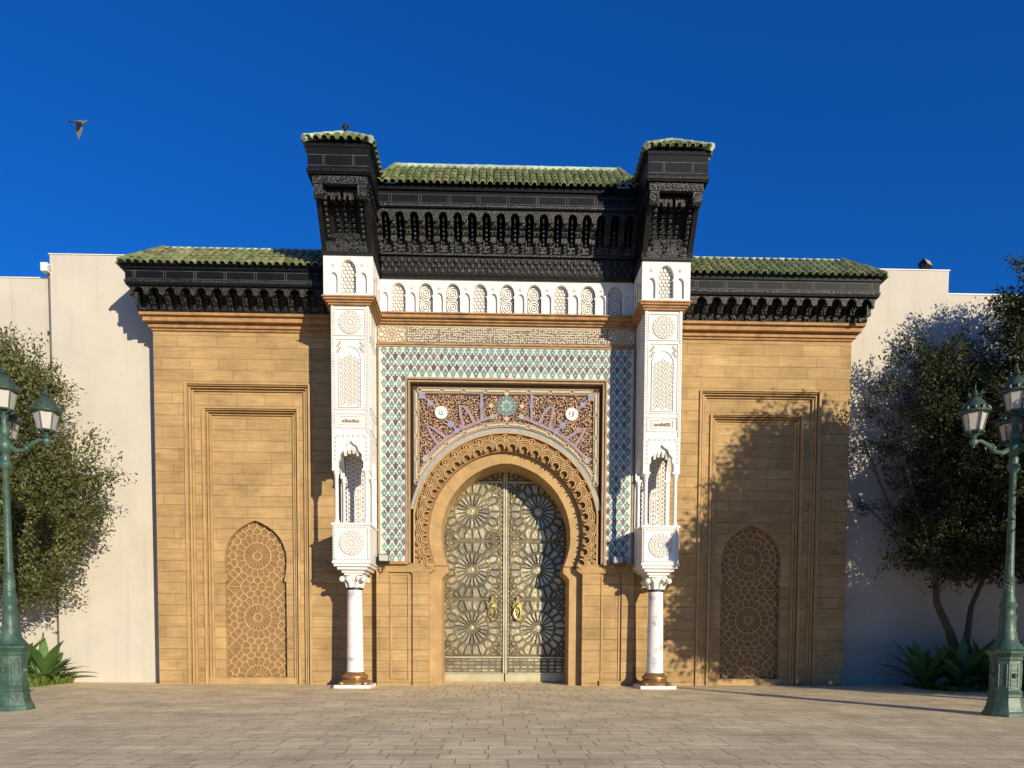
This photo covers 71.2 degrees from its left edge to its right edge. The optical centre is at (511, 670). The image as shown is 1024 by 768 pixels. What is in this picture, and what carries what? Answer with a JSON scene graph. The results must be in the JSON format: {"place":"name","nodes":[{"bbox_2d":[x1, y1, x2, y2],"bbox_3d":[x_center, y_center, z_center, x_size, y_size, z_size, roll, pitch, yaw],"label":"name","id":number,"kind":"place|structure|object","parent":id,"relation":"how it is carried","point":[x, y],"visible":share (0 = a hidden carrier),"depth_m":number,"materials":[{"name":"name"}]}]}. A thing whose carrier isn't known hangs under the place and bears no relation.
{"place":"outdoors","nodes":[
{"label":"outdoors","id":0,"kind":"place"},
{"bbox_2d":[69,120,87,139],"bbox_3d":[-7.805,-9.741,12.800,0.254,0.310,0.292,2,3,25],"label":"pigeon","id":1,"kind":"object","parent":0,"point":[79,125],"visible":1,"depth_m":12.86,"materials":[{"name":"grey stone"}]},
{"bbox_2d":[0,682,1023,767],"bbox_3d":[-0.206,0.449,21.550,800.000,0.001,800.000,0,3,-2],"label":"pavement","id":2,"kind":"structure","parent":0,"point":[114,725],"depth_m":11.41,"materials":[{"name":"stone"}]},
{"bbox_2d":[0,361,61,710],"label":"street lamp","id":3,"kind":"object","parent":2,"relation":"on","point":[46,411],"visible":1,"depth_m":13.77,"materials":[{"name":"green metal"}]},
{"bbox_2d":[0,253,159,681],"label":"boundary wall","id":4,"kind":"structure","parent":2,"relation":"on","point":[80,313],"depth_m":21.61,"materials":[{"name":"white paint"}]},
{"bbox_2d":[115,130,888,688],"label":"palace gate","id":5,"kind":"structure","parent":2,"relation":"on","point":[501,416],"depth_m":20.97,"materials":[{"name":"stone"}]},
{"bbox_2d":[341,123,350,129],"bbox_3d":[-4.313,-14.096,18.510,0.141,0.301,0.470,-2,4,-38],"label":"pigeon","id":6,"kind":"object","parent":5,"relation":"on","point":[344,126],"visible":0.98,"depth_m":18.45,"materials":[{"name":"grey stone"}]},
{"bbox_2d":[376,554,389,572],"bbox_3d":[-3.740,-3.088,20.724,0.386,0.521,0.397,-1,3,-19],"label":"floodlight","id":7,"kind":"object","parent":5,"relation":"attached to","point":[383,559],"visible":1,"depth_m":20.60,"materials":[{"name":"metal"}]},
{"bbox_2d":[444,472,504,680],"bbox_3d":[-1.263,-3.071,22.493,2.070,6.870,0.278,0,3,-2],"label":"bronze door","id":8,"kind":"structure","parent":5,"relation":"in","point":[474,533],"depth_m":22.53,"materials":[{"name":"gold metal"}]},
{"bbox_2d":[505,473,565,681],"bbox_3d":[0.826,-3.064,22.548,2.070,6.870,0.278,0,3,-2],"label":"bronze door","id":9,"kind":"structure","parent":5,"relation":"in","point":[535,541],"depth_m":22.58,"materials":[{"name":"gold metal"}]},
{"bbox_2d":[612,556,624,574],"bbox_3d":[3.118,-3.063,20.905,0.386,0.521,0.397,1,3,10],"label":"floodlight","id":10,"kind":"object","parent":5,"relation":"attached to","point":[618,560],"visible":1,"depth_m":20.76,"materials":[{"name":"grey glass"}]},
{"bbox_2d":[381,682,670,698],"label":"threshold paving","id":11,"kind":"structure","parent":2,"relation":"on","point":[457,690],"depth_m":18.92,"materials":[{"name":"stone"}]},
{"bbox_2d":[842,269,1023,684],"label":"boundary wall","id":12,"kind":"structure","parent":2,"relation":"on","point":[896,606],"depth_m":22.33,"materials":[{"name":"white paint"}]},
{"bbox_2d":[918,258,932,268],"bbox_3d":[12.753,-12.485,22.156,0.386,0.381,0.392,-1,3,-30],"label":"floodlight","id":13,"kind":"object","parent":12,"relation":"on","point":[923,263],"visible":0.82,"depth_m":22.03,"materials":[{"name":"metal"}]},
{"bbox_2d":[900,680,1023,691],"bbox_3d":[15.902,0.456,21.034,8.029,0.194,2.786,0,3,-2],"label":"grass","id":14,"kind":"structure","parent":2,"relation":"on","point":[951,687],"depth_m":20.30,"materials":[{"name":"green plant"}]},
{"bbox_2d":[873,638,972,687],"bbox_3d":[11.968,-0.231,20.939,2.687,1.436,2.372,2,3,35],"label":"broad leaved plant","id":15,"kind":"object","parent":14,"relation":"on","point":[917,659],"visible":0.88,"depth_m":20.55,"materials":[{"name":"green leaf"}]},
{"bbox_2d":[844,318,1023,683],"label":"tree","id":16,"kind":"object","parent":14,"relation":"on","point":[952,513],"visible":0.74,"depth_m":20.59,"materials":[{"name":"green plant"}]},
{"bbox_2d":[911,634,994,687],"bbox_3d":[13.046,-0.265,20.299,3.256,1.577,3.036,0,3,-2],"label":"broad leaved plant","id":17,"kind":"object","parent":14,"relation":"on","point":[961,671],"visible":0.77,"depth_m":20.26,"materials":[{"name":"green plant"}]},
{"bbox_2d":[941,251,1023,585],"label":"tree","id":18,"kind":"object","parent":14,"relation":"on","point":[1011,307],"visible":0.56,"depth_m":19.71,"materials":[{"name":"green plant"}]},
{"bbox_2d":[941,629,1023,687],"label":"broad leaved plant","id":19,"kind":"object","parent":14,"relation":"on","point":[983,664],"visible":0.21,"depth_m":20.47,"materials":[{"name":"green plant"}]},
{"bbox_2d":[969,652,1023,686],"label":"broad leaved plant","id":20,"kind":"object","parent":14,"relation":"on","point":[1022,671],"visible":0.08,"depth_m":20.03,"materials":[{"name":"green plant"}]},
{"bbox_2d":[958,362,1023,717],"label":"street lamp","id":21,"kind":"object","parent":2,"relation":"on","point":[1005,651],"visible":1,"depth_m":13.56,"materials":[{"name":"green metal"}]},
{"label":"soil bed","id":22,"kind":"structure","parent":2,"relation":"on","visible":0},
{"bbox_2d":[27,639,60,675],"bbox_3d":[-14.443,-0.289,20.749,2.519,1.314,2.772,-1,3,-30],"label":"broad leaved plant","id":23,"kind":"object","parent":22,"relation":"on","point":[29,657],"visible":0.06,"depth_m":20.57,"materials":[{"name":"green plant"}]},
{"bbox_2d":[28,671,75,686],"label":"grass","id":24,"kind":"structure","parent":22,"relation":"on","point":[39,680],"depth_m":20.57,"materials":[{"name":"green plant"}]},
{"bbox_2d":[28,633,95,677],"bbox_3d":[-13.670,-0.355,20.854,2.730,1.444,2.462,0,3,-2],"label":"broad leaved plant","id":25,"kind":"object","parent":22,"relation":"on","point":[47,662],"visible":0.62,"depth_m":20.68,"materials":[{"name":"green plant"}]},
{"bbox_2d":[0,321,137,619],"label":"tree","id":26,"kind":"object","parent":22,"relation":"on","point":[35,520],"visible":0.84,"depth_m":19.48,"materials":[{"name":"green plant"}]},
{"bbox_2d":[0,0,1023,293],"label":"sky","id":27,"kind":"structure","parent":0,"point":[881,134],"materials":[{"name":"blue"}]}
]}

